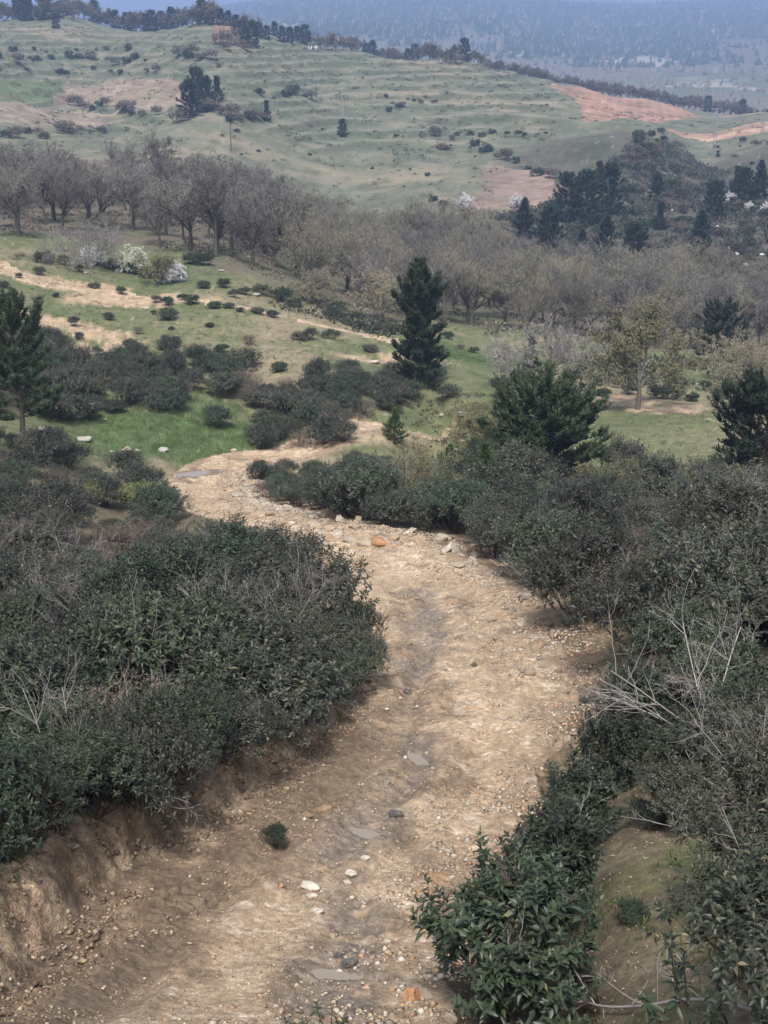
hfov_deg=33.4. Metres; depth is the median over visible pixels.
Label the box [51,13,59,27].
pine tree
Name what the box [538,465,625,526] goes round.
rockrose shrub
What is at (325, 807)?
stone
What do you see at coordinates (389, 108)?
hillside bush
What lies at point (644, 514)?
rockrose shrub
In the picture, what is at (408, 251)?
oak tree
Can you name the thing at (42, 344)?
clump shrub
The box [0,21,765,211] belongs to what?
tussocks
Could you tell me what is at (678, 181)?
scrub bush
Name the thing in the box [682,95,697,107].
crest tree
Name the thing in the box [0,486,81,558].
bare shrub
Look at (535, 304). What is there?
oak tree
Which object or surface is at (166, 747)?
rockrose shrub
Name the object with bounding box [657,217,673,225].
scrub bush
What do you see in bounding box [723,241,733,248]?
scrub bush
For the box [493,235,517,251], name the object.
oak tree
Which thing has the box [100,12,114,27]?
crest tree
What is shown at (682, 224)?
scrub bush
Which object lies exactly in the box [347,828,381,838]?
puddle
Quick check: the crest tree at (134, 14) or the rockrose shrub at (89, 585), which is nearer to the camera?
the rockrose shrub at (89, 585)
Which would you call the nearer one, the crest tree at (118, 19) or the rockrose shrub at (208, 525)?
the rockrose shrub at (208, 525)
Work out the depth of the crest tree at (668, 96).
697.29 m
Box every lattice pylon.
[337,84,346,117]
[711,110,721,155]
[760,98,765,134]
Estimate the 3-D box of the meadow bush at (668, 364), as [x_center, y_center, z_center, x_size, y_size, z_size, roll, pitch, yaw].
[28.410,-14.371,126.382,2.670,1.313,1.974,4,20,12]
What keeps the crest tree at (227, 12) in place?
on the bare field at (217, 27)
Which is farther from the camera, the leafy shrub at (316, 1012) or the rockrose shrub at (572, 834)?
the rockrose shrub at (572, 834)
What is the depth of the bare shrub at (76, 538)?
47.85 m
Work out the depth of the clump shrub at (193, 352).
100.19 m
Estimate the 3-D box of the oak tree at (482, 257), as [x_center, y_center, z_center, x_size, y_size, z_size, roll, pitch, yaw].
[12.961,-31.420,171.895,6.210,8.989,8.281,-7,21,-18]
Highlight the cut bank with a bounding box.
[0,605,351,997]
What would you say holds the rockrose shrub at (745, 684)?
on the ground at (578, 144)
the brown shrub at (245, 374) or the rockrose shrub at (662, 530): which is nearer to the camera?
the rockrose shrub at (662, 530)
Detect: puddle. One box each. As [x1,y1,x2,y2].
[175,471,208,477]
[311,969,360,979]
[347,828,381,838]
[407,752,428,764]
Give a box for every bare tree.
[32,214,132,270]
[476,310,618,388]
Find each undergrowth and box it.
[0,192,767,352]
[267,282,402,337]
[473,136,767,273]
[561,347,759,396]
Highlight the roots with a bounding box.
[0,642,336,936]
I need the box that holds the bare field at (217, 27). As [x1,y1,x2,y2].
[212,19,239,43]
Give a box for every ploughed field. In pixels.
[0,101,123,128]
[53,76,184,111]
[471,165,561,212]
[546,83,697,122]
[666,122,767,141]
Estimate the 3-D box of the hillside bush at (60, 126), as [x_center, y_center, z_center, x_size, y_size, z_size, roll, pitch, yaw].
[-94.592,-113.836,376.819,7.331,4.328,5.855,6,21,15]
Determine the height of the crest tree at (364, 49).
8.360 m
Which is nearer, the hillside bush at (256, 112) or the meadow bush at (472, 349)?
the meadow bush at (472, 349)
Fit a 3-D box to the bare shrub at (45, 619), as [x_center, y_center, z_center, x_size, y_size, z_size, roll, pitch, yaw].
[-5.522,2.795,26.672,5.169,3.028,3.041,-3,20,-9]
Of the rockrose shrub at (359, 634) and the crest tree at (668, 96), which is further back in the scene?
the crest tree at (668, 96)
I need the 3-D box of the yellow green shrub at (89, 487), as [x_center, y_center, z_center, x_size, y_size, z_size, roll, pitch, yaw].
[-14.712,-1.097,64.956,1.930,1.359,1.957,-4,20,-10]
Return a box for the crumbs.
[0,537,571,1023]
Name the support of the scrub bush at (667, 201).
on the ground at (578, 144)
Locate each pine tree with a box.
[0,285,68,449]
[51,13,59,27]
[175,78,202,117]
[186,65,204,101]
[195,74,216,107]
[206,10,215,25]
[209,75,224,99]
[239,24,250,43]
[244,20,259,46]
[263,100,271,120]
[336,118,348,136]
[380,407,410,444]
[389,256,451,388]
[437,443,457,468]
[466,440,508,474]
[468,357,615,482]
[512,196,536,237]
[521,332,542,380]
[534,204,564,251]
[549,169,581,222]
[568,168,606,227]
[570,228,590,254]
[589,160,627,214]
[590,214,619,265]
[596,160,607,190]
[620,220,652,258]
[646,173,666,198]
[651,200,669,229]
[688,209,713,256]
[690,293,757,366]
[703,179,728,217]
[707,363,767,472]
[729,165,742,190]
[729,165,757,206]
[747,159,767,199]
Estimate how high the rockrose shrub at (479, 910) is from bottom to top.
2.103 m
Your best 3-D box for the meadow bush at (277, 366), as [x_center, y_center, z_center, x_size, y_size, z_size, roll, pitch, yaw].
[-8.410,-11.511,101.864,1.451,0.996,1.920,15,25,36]
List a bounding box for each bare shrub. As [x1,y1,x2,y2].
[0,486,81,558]
[0,510,44,557]
[0,556,62,627]
[0,643,207,829]
[0,667,56,707]
[1,580,155,705]
[8,559,76,592]
[11,506,114,567]
[12,563,93,598]
[110,539,294,706]
[117,659,218,778]
[165,561,260,608]
[189,511,321,552]
[201,561,337,609]
[202,515,379,622]
[222,606,335,673]
[362,435,445,509]
[485,541,596,621]
[530,495,602,524]
[550,551,758,739]
[602,619,657,667]
[607,443,645,490]
[611,431,684,467]
[640,469,767,515]
[646,583,763,705]
[649,504,706,544]
[656,563,766,645]
[658,670,767,781]
[667,520,767,636]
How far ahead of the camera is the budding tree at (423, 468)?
58.80 m
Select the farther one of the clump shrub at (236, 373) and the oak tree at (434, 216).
the oak tree at (434, 216)
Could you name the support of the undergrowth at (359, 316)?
on the ground at (578, 144)
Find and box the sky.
[0,0,704,24]
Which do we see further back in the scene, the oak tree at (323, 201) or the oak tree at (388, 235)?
the oak tree at (323, 201)
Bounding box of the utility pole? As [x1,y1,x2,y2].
[226,122,233,150]
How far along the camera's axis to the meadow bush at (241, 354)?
102.30 m
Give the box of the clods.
[0,658,383,1018]
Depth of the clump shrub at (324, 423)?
86.67 m
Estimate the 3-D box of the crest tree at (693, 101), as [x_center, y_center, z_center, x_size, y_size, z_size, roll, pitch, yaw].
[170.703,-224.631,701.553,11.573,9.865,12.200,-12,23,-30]
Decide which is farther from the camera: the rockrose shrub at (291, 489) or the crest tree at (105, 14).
the crest tree at (105, 14)
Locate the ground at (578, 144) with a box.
[0,0,767,1023]
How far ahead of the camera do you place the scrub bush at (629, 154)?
341.95 m
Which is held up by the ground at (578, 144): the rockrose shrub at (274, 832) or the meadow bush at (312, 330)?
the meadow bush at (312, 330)
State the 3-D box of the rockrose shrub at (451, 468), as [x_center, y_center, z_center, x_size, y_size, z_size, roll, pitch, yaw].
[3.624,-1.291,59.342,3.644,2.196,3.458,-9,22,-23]
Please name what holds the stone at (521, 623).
on the dirt track
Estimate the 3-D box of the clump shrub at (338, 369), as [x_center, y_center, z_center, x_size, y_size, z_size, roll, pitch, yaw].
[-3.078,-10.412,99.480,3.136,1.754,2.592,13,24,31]
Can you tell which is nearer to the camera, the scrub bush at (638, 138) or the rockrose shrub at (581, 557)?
the rockrose shrub at (581, 557)
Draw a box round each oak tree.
[0,140,40,164]
[0,144,42,206]
[0,149,28,202]
[0,158,44,236]
[0,177,38,228]
[2,172,15,218]
[6,157,62,224]
[13,147,60,196]
[16,162,68,220]
[19,137,83,167]
[27,152,71,216]
[44,170,93,230]
[48,159,88,208]
[59,155,108,219]
[61,163,127,224]
[65,155,87,172]
[81,152,143,230]
[99,136,152,172]
[104,155,133,202]
[112,166,165,228]
[116,166,151,219]
[118,167,131,210]
[122,158,160,216]
[126,161,164,176]
[131,199,174,245]
[135,180,183,234]
[139,171,212,251]
[140,128,181,174]
[141,147,186,226]
[162,161,187,216]
[171,191,195,240]
[173,179,198,207]
[174,157,205,186]
[176,150,215,185]
[180,159,236,256]
[190,151,263,228]
[199,184,233,237]
[203,199,243,250]
[204,169,280,249]
[205,158,251,199]
[219,181,282,253]
[220,196,279,264]
[226,213,253,247]
[229,157,269,180]
[237,166,264,193]
[243,185,285,233]
[245,196,326,256]
[247,178,323,266]
[248,223,287,251]
[249,206,306,256]
[252,202,349,277]
[257,169,294,202]
[271,192,302,223]
[273,174,304,192]
[273,222,349,282]
[282,228,335,262]
[286,215,329,271]
[288,246,338,273]
[290,203,344,262]
[299,195,332,212]
[302,201,330,224]
[303,183,353,211]
[308,193,335,215]
[317,224,392,297]
[321,198,368,228]
[322,204,362,229]
[323,232,379,291]
[326,231,376,288]
[328,207,380,238]
[335,204,372,225]
[340,250,393,289]
[345,205,394,243]
[345,210,409,242]
[345,249,405,309]
[357,218,419,254]
[360,225,429,276]
[361,216,396,241]
[362,240,400,292]
[374,246,432,288]
[374,258,408,312]
[382,203,419,238]
[382,224,416,247]
[384,194,442,235]
[386,216,423,252]
[393,240,426,267]
[399,237,448,308]
[400,254,472,320]
[406,208,436,234]
[409,231,454,262]
[415,221,458,244]
[417,195,479,232]
[423,237,502,317]
[431,203,467,232]
[434,247,525,324]
[435,238,477,304]
[440,202,509,243]
[440,270,471,309]
[442,245,473,262]
[457,210,510,247]
[458,243,562,319]
[460,244,504,306]
[467,224,523,260]
[482,258,525,296]
[482,279,521,325]
[485,271,530,315]
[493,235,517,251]
[498,278,568,331]
[515,249,604,320]
[516,242,552,269]
[516,256,605,327]
[518,283,550,322]
[524,260,550,285]
[533,245,600,283]
[537,253,602,317]
[540,267,598,332]
[545,249,574,274]
[546,265,607,327]
[549,247,608,277]
[553,235,590,262]
[569,290,621,332]
[580,271,632,336]
[581,291,705,409]
[582,235,649,274]
[591,250,648,307]
[592,246,633,286]
[600,279,632,331]
[609,248,644,302]
[612,287,670,329]
[617,254,661,302]
[625,266,671,323]
[625,274,721,348]
[642,236,715,281]
[643,241,680,277]
[648,254,701,293]
[648,281,677,303]
[650,291,682,338]
[656,236,716,281]
[663,295,694,333]
[668,265,722,327]
[673,303,704,337]
[676,286,717,311]
[680,293,724,346]
[686,264,737,305]
[688,235,754,281]
[691,275,743,332]
[727,281,737,303]
[730,281,767,340]
[734,254,767,288]
[735,267,767,333]
[737,296,755,322]
[743,294,766,332]
[744,272,767,315]
[750,284,767,328]
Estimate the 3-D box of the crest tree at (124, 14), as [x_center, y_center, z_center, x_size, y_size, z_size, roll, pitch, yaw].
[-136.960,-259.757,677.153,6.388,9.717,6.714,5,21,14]
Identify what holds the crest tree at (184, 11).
on the ground at (578, 144)
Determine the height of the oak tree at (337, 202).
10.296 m
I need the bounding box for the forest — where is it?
[103,0,767,105]
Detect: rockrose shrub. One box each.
[0,421,8,441]
[0,455,39,482]
[0,472,29,486]
[0,476,44,520]
[0,506,12,523]
[0,513,64,559]
[0,515,14,550]
[0,537,58,609]
[0,576,73,649]
[0,624,111,718]
[0,626,153,717]
[0,688,142,800]
[0,694,85,753]
[0,716,17,760]
[0,729,103,834]
[0,733,89,875]
[0,768,60,861]
[1,441,52,475]
[2,432,19,446]
[9,423,71,454]
[15,473,110,542]
[22,505,85,549]
[23,569,164,708]
[31,555,109,595]
[37,425,74,454]
[41,722,158,819]
[46,545,114,590]
[49,439,93,468]
[51,543,110,567]
[54,546,220,672]
[54,568,259,718]
[62,502,98,525]
[66,558,119,598]
[67,681,220,821]
[77,464,104,478]
[77,470,115,487]
[88,470,122,507]
[91,515,130,541]
[101,447,146,479]
[105,538,240,608]
[111,537,172,568]
[112,477,180,511]
[114,461,166,488]
[118,674,240,790]
[121,482,195,522]
[122,504,157,531]
[125,577,358,731]
[132,527,174,553]
[141,677,304,765]
[146,527,193,549]
[147,515,176,533]
[150,532,190,556]
[174,509,262,555]
[180,518,282,601]
[200,516,321,588]
[203,561,341,623]
[206,568,340,663]
[217,519,379,619]
[220,669,334,748]
[245,459,272,478]
[259,462,287,477]
[259,820,289,847]
[262,472,286,483]
[267,469,306,501]
[273,477,300,504]
[276,456,300,475]
[281,481,312,506]
[291,662,353,717]
[292,484,322,505]
[294,468,330,509]
[295,449,397,519]
[297,466,306,474]
[298,463,324,477]
[300,458,328,470]
[302,640,376,699]
[317,484,362,511]
[317,607,394,679]
[318,450,412,522]
[321,597,389,638]
[342,448,366,460]
[345,452,364,461]
[354,453,384,469]
[359,487,421,527]
[380,454,399,467]
[388,469,475,530]
[408,826,607,1023]
[412,467,496,534]
[419,461,448,485]
[423,456,549,528]
[435,460,467,475]
[448,440,501,468]
[455,461,533,490]
[457,488,538,548]
[462,499,517,560]
[477,500,593,583]
[489,782,620,945]
[490,439,563,487]
[503,480,584,521]
[503,528,544,567]
[511,507,600,560]
[516,507,648,625]
[519,447,575,484]
[522,471,570,497]
[531,743,630,847]
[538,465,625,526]
[547,514,644,586]
[555,540,747,659]
[560,463,651,507]
[573,652,704,723]
[574,693,648,789]
[593,434,658,465]
[599,496,666,538]
[601,644,673,741]
[602,462,639,479]
[612,546,674,581]
[612,703,707,766]
[613,896,650,924]
[618,794,668,829]
[620,447,697,498]
[624,586,748,669]
[628,506,767,651]
[629,745,743,832]
[635,797,767,1023]
[636,505,681,558]
[641,496,767,589]
[642,500,747,546]
[646,463,767,528]
[649,494,674,535]
[651,622,767,703]
[652,465,767,543]
[656,663,767,783]
[669,715,767,907]
[672,460,745,487]
[680,453,737,475]
[693,669,767,733]
[705,524,767,626]
[714,459,767,485]
[725,471,767,493]
[725,555,767,622]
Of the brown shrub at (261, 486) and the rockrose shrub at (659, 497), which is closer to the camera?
the rockrose shrub at (659, 497)
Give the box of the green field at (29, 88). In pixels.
[0,79,61,102]
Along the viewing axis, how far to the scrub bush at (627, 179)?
316.86 m
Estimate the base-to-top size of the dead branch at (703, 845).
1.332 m
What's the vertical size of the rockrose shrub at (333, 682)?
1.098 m
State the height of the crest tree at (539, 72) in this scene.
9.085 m
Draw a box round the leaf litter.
[5,635,767,1023]
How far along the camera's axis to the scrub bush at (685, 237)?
267.65 m
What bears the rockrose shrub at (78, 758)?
on the cut bank
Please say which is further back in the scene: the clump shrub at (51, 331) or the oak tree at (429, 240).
the oak tree at (429, 240)
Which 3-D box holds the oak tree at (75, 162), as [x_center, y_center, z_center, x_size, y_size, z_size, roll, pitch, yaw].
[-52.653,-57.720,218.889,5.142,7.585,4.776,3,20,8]
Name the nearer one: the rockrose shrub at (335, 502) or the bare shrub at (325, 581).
the bare shrub at (325, 581)
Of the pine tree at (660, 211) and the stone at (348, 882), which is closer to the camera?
the stone at (348, 882)
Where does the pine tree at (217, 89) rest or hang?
on the ground at (578, 144)
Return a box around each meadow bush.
[0,279,9,287]
[12,251,25,259]
[31,266,46,274]
[32,249,55,262]
[54,254,69,264]
[67,316,79,326]
[74,264,84,271]
[74,331,84,338]
[86,281,101,287]
[91,345,103,354]
[101,257,122,269]
[101,311,114,319]
[115,285,126,293]
[121,336,139,346]
[122,263,138,272]
[134,326,144,333]
[136,266,158,277]
[150,294,160,302]
[155,307,179,318]
[158,295,173,304]
[176,294,187,299]
[181,252,197,263]
[184,294,199,304]
[194,251,217,264]
[195,280,211,287]
[204,300,222,307]
[204,322,214,327]
[213,343,230,350]
[216,277,232,287]
[222,302,237,308]
[226,289,241,297]
[226,345,263,366]
[238,286,251,294]
[240,334,256,344]
[248,306,263,313]
[252,283,272,294]
[265,309,279,316]
[269,286,293,300]
[269,361,288,370]
[285,296,301,305]
[289,331,312,340]
[302,327,320,339]
[318,327,342,338]
[322,306,344,318]
[333,357,362,370]
[341,317,351,324]
[350,319,366,328]
[361,343,377,351]
[363,322,383,333]
[379,322,401,334]
[441,330,454,338]
[467,346,479,352]
[545,345,568,356]
[573,363,587,377]
[596,388,612,395]
[605,378,623,387]
[619,382,634,394]
[645,383,687,399]
[660,360,684,370]
[667,378,690,388]
[684,390,699,401]
[699,379,713,389]
[710,384,723,398]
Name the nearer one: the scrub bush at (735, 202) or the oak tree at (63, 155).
the oak tree at (63, 155)
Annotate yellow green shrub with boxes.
[84,478,112,503]
[113,478,163,506]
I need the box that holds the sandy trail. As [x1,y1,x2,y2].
[0,261,428,347]
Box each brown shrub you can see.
[33,339,58,358]
[36,370,59,391]
[39,465,79,486]
[42,655,183,728]
[43,569,97,605]
[78,372,107,392]
[87,513,154,551]
[95,539,120,565]
[154,524,194,536]
[174,383,195,396]
[181,341,207,350]
[225,367,257,386]
[235,383,257,399]
[239,377,261,390]
[252,479,273,497]
[273,375,299,388]
[281,425,313,446]
[310,409,349,428]
[316,397,337,412]
[344,405,364,422]
[352,396,377,415]
[576,535,702,605]
[617,491,665,520]
[627,521,658,553]
[629,522,655,560]
[711,461,763,480]
[743,462,767,473]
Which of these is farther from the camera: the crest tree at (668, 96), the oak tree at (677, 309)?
the crest tree at (668, 96)
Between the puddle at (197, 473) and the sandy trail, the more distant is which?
the sandy trail
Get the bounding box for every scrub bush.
[509,208,517,216]
[528,205,540,213]
[545,243,560,251]
[565,220,585,230]
[589,225,600,231]
[618,158,632,165]
[619,151,638,158]
[621,176,629,181]
[624,144,633,148]
[624,207,639,215]
[625,183,637,193]
[626,193,634,200]
[631,128,643,136]
[632,134,644,143]
[632,147,644,152]
[633,156,645,160]
[637,185,644,191]
[640,141,653,147]
[640,148,649,154]
[641,216,654,226]
[643,160,656,169]
[646,166,660,173]
[647,130,655,136]
[647,239,666,250]
[649,144,665,150]
[650,148,665,157]
[657,127,665,132]
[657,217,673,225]
[658,196,672,205]
[660,135,668,140]
[661,236,673,247]
[663,178,674,186]
[663,190,674,194]
[667,163,677,168]
[670,160,684,166]
[671,168,681,173]
[673,177,681,185]
[674,216,686,222]
[675,220,687,230]
[676,186,692,194]
[678,207,688,212]
[679,201,689,207]
[679,240,688,247]
[680,179,690,183]
[681,232,691,241]
[687,184,702,192]
[711,225,733,234]
[722,251,740,259]
[723,206,737,212]
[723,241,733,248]
[727,254,747,265]
[731,198,746,205]
[733,241,745,251]
[739,219,749,224]
[740,246,758,256]
[742,229,755,235]
[743,210,752,217]
[743,235,755,244]
[745,225,756,230]
[749,205,758,211]
[756,216,767,225]
[758,207,767,214]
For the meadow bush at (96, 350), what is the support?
on the ground at (578, 144)
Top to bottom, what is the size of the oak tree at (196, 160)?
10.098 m
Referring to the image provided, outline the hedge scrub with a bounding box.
[0,27,554,153]
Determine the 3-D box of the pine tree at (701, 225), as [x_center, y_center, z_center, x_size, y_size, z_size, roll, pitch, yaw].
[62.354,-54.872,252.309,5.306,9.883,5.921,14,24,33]
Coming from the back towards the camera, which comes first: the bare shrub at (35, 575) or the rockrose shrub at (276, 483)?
the rockrose shrub at (276, 483)
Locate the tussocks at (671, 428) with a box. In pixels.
[598,409,756,466]
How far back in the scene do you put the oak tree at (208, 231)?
172.61 m
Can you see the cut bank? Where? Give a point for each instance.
(50, 920)
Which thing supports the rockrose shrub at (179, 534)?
on the ground at (578, 144)
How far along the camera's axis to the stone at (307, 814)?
20.63 m
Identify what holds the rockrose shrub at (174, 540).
on the ground at (578, 144)
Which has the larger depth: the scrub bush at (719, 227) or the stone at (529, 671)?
the scrub bush at (719, 227)
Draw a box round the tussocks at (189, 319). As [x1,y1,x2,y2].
[1,256,507,376]
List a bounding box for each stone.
[71,844,78,848]
[77,436,91,441]
[159,447,168,451]
[231,492,239,496]
[264,502,271,506]
[265,511,274,515]
[300,880,319,890]
[302,811,312,817]
[306,892,317,897]
[308,514,315,518]
[313,908,324,913]
[314,804,332,812]
[331,529,344,536]
[333,952,343,958]
[336,515,344,520]
[339,957,357,969]
[342,536,355,542]
[343,879,351,884]
[345,869,357,876]
[349,522,360,528]
[357,537,372,546]
[360,855,369,859]
[369,360,380,363]
[370,536,386,546]
[384,779,390,784]
[388,532,399,540]
[388,810,403,817]
[395,1010,405,1017]
[399,535,410,543]
[402,688,411,694]
[402,988,421,1001]
[407,527,416,532]
[411,534,426,542]
[415,534,425,542]
[419,988,431,998]
[433,533,448,541]
[441,543,453,552]
[451,543,460,551]
[452,562,465,567]
[470,551,478,556]
[491,701,499,706]
[516,621,524,626]
[524,666,535,675]
[529,634,542,639]
[533,641,545,648]
[535,769,544,776]
[544,621,553,626]
[544,737,554,744]
[552,722,560,728]
[564,735,570,740]
[594,657,603,664]
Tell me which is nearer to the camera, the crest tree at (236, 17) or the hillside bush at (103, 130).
the hillside bush at (103, 130)
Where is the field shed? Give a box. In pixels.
[307,42,318,50]
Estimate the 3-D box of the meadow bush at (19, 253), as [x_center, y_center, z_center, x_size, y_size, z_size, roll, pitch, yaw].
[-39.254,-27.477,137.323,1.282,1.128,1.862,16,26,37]
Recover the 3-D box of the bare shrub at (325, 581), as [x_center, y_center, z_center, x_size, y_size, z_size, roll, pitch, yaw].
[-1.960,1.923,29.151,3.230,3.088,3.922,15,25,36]
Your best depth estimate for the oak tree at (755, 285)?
176.32 m
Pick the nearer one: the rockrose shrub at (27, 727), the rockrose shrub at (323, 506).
the rockrose shrub at (27, 727)
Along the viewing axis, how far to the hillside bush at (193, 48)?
493.55 m
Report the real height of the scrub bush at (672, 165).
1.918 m
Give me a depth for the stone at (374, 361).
109.05 m
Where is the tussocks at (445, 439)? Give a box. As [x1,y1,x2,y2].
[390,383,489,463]
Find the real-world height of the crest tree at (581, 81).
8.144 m
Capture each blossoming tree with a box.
[78,242,104,265]
[110,243,149,273]
[152,257,187,283]
[455,192,475,209]
[509,192,523,206]
[724,192,736,203]
[744,202,755,209]
[760,201,767,210]
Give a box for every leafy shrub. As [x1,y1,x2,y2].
[282,1001,349,1023]
[635,930,751,1023]
[708,853,762,980]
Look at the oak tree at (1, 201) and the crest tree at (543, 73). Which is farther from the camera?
the crest tree at (543, 73)
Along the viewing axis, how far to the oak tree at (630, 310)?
156.74 m
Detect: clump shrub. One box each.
[0,391,16,412]
[1,332,32,364]
[3,325,51,346]
[5,328,50,356]
[21,368,57,390]
[25,348,67,371]
[29,391,72,419]
[39,322,62,340]
[39,386,102,422]
[43,332,78,351]
[43,352,79,370]
[43,362,88,391]
[48,364,91,393]
[54,342,100,368]
[75,398,102,418]
[80,378,106,395]
[81,358,116,381]
[82,352,120,374]
[84,392,107,405]
[95,349,121,369]
[101,397,127,412]
[105,376,144,405]
[106,344,141,363]
[114,373,146,386]
[122,382,147,399]
[124,351,151,379]
[125,341,150,352]
[133,348,167,364]
[137,385,183,410]
[140,386,165,402]
[145,371,192,394]
[147,353,167,373]
[153,331,182,352]
[160,347,187,375]
[160,347,189,368]
[163,391,190,407]
[177,368,204,389]
[178,365,208,380]
[183,343,218,365]
[192,351,223,372]
[199,403,236,426]
[202,370,241,397]
[207,350,229,365]
[211,355,247,375]
[212,372,245,391]
[240,387,278,408]
[243,422,278,448]
[248,408,281,425]
[255,381,276,392]
[262,413,304,431]
[263,385,302,415]
[268,390,296,407]
[270,420,290,440]
[273,381,298,393]
[286,387,328,418]
[288,400,335,423]
[295,374,326,392]
[300,354,335,377]
[301,413,352,444]
[311,404,354,419]
[313,371,340,392]
[322,379,366,402]
[327,391,362,410]
[328,418,359,441]
[330,367,356,382]
[332,370,352,384]
[338,386,361,406]
[342,365,367,375]
[342,379,369,396]
[346,372,372,386]
[358,369,371,380]
[365,374,397,397]
[370,368,397,389]
[371,385,408,410]
[379,359,415,375]
[387,370,406,385]
[389,383,414,404]
[393,377,422,393]
[398,379,424,398]
[421,362,447,381]
[435,383,461,398]
[483,373,515,394]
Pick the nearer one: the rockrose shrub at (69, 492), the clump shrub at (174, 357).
the rockrose shrub at (69, 492)
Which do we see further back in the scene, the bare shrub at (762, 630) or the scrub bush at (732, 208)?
the scrub bush at (732, 208)
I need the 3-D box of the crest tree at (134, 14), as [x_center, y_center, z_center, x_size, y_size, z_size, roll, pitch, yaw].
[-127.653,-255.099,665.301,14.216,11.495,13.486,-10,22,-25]
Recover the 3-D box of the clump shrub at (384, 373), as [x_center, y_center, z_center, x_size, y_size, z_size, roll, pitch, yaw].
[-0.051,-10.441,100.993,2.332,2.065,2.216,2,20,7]
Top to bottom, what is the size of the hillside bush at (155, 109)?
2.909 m
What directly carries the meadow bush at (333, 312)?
on the ground at (578, 144)
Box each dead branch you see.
[544,950,760,1020]
[565,959,652,1008]
[612,784,738,859]
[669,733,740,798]
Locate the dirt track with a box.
[0,421,578,1023]
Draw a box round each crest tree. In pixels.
[0,1,16,19]
[10,0,21,18]
[13,0,29,20]
[18,0,34,21]
[21,3,35,19]
[31,6,51,17]
[34,0,51,20]
[35,0,62,17]
[53,1,64,18]
[56,0,75,15]
[59,0,82,8]
[64,5,80,17]
[74,0,96,19]
[81,1,102,19]
[87,0,100,23]
[93,10,104,24]
[95,7,118,24]
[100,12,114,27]
[109,14,125,26]
[110,9,121,28]
[119,12,130,29]
[124,9,146,30]
[124,10,149,30]
[124,11,135,30]
[141,13,150,31]
[145,8,158,31]
[152,11,166,29]
[156,10,168,29]
[156,10,175,26]
[163,6,178,29]
[170,14,186,27]
[175,7,194,24]
[176,13,191,25]
[180,3,205,24]
[184,6,206,23]
[193,0,223,22]
[194,0,207,24]
[204,6,222,19]
[215,8,226,25]
[223,10,232,25]
[230,14,241,31]
[238,13,261,33]
[256,22,263,38]
[263,25,271,40]
[270,21,278,35]
[277,25,286,42]
[285,27,294,42]
[293,26,301,41]
[299,24,310,45]
[301,30,320,43]
[314,36,325,47]
[320,30,345,50]
[337,35,350,50]
[340,35,359,50]
[346,36,367,51]
[361,42,369,51]
[366,40,377,54]
[374,48,386,56]
[376,46,397,58]
[386,51,403,59]
[391,48,408,58]
[402,48,413,59]
[409,43,420,59]
[411,42,429,59]
[422,42,440,60]
[436,51,449,60]
[440,43,462,57]
[447,52,464,62]
[457,37,470,60]
[470,49,489,65]
[483,58,493,64]
[488,59,503,69]
[499,60,512,70]
[507,62,522,71]
[519,64,535,76]
[529,67,547,78]
[538,69,553,78]
[547,74,558,80]
[558,73,571,82]
[563,75,579,84]
[574,76,586,86]
[579,78,596,89]
[590,80,605,92]
[593,79,613,93]
[602,80,619,95]
[610,81,629,96]
[610,86,624,96]
[622,84,635,97]
[628,86,643,97]
[635,86,647,97]
[643,88,662,100]
[644,91,655,99]
[657,94,665,102]
[659,90,678,102]
[672,95,684,106]
[672,95,689,106]
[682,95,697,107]
[687,93,708,109]
[692,95,710,110]
[702,95,712,111]
[704,100,722,111]
[711,104,724,113]
[712,99,732,112]
[722,100,742,114]
[728,104,747,113]
[737,99,748,114]
[747,105,757,112]
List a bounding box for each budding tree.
[132,247,176,284]
[288,257,349,305]
[341,259,405,320]
[383,440,463,489]
[443,398,497,448]
[454,395,501,440]
[699,328,766,381]
[711,324,767,398]
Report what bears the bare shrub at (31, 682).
on the ground at (578, 144)
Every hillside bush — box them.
[0,128,12,137]
[8,45,17,51]
[8,124,25,136]
[12,52,24,61]
[22,127,32,133]
[30,54,42,61]
[32,126,43,131]
[37,131,51,138]
[51,118,75,131]
[54,68,65,72]
[61,124,76,132]
[64,50,73,57]
[66,94,83,103]
[73,52,83,57]
[76,124,83,130]
[77,102,91,106]
[83,50,98,58]
[90,64,97,69]
[94,100,102,106]
[95,126,107,133]
[100,96,109,104]
[109,56,120,63]
[114,99,135,109]
[121,56,131,62]
[123,43,131,49]
[130,52,138,59]
[137,109,146,114]
[149,105,164,113]
[151,64,161,70]
[166,109,190,119]
[170,45,184,54]
[180,48,194,58]
[181,43,200,51]
[194,53,204,59]
[198,97,224,108]
[199,102,211,111]
[202,48,218,57]
[210,29,233,42]
[215,103,241,114]
[220,41,230,48]
[224,111,237,117]
[225,112,233,120]
[228,29,244,37]
[240,43,253,49]
[243,109,254,117]
[253,87,265,93]
[253,109,265,116]
[259,112,270,118]
[280,90,288,95]
[282,89,292,96]
[285,82,299,91]
[304,89,316,97]
[386,106,392,111]
[427,124,441,135]
[428,194,438,201]
[434,142,447,147]
[437,199,448,204]
[469,139,480,146]
[478,131,486,136]
[479,147,486,152]
[482,143,494,150]
[488,128,496,133]
[492,152,503,158]
[500,147,513,158]
[512,156,519,162]
[529,165,545,175]
[543,166,558,177]
[739,135,746,141]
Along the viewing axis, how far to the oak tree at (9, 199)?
177.14 m

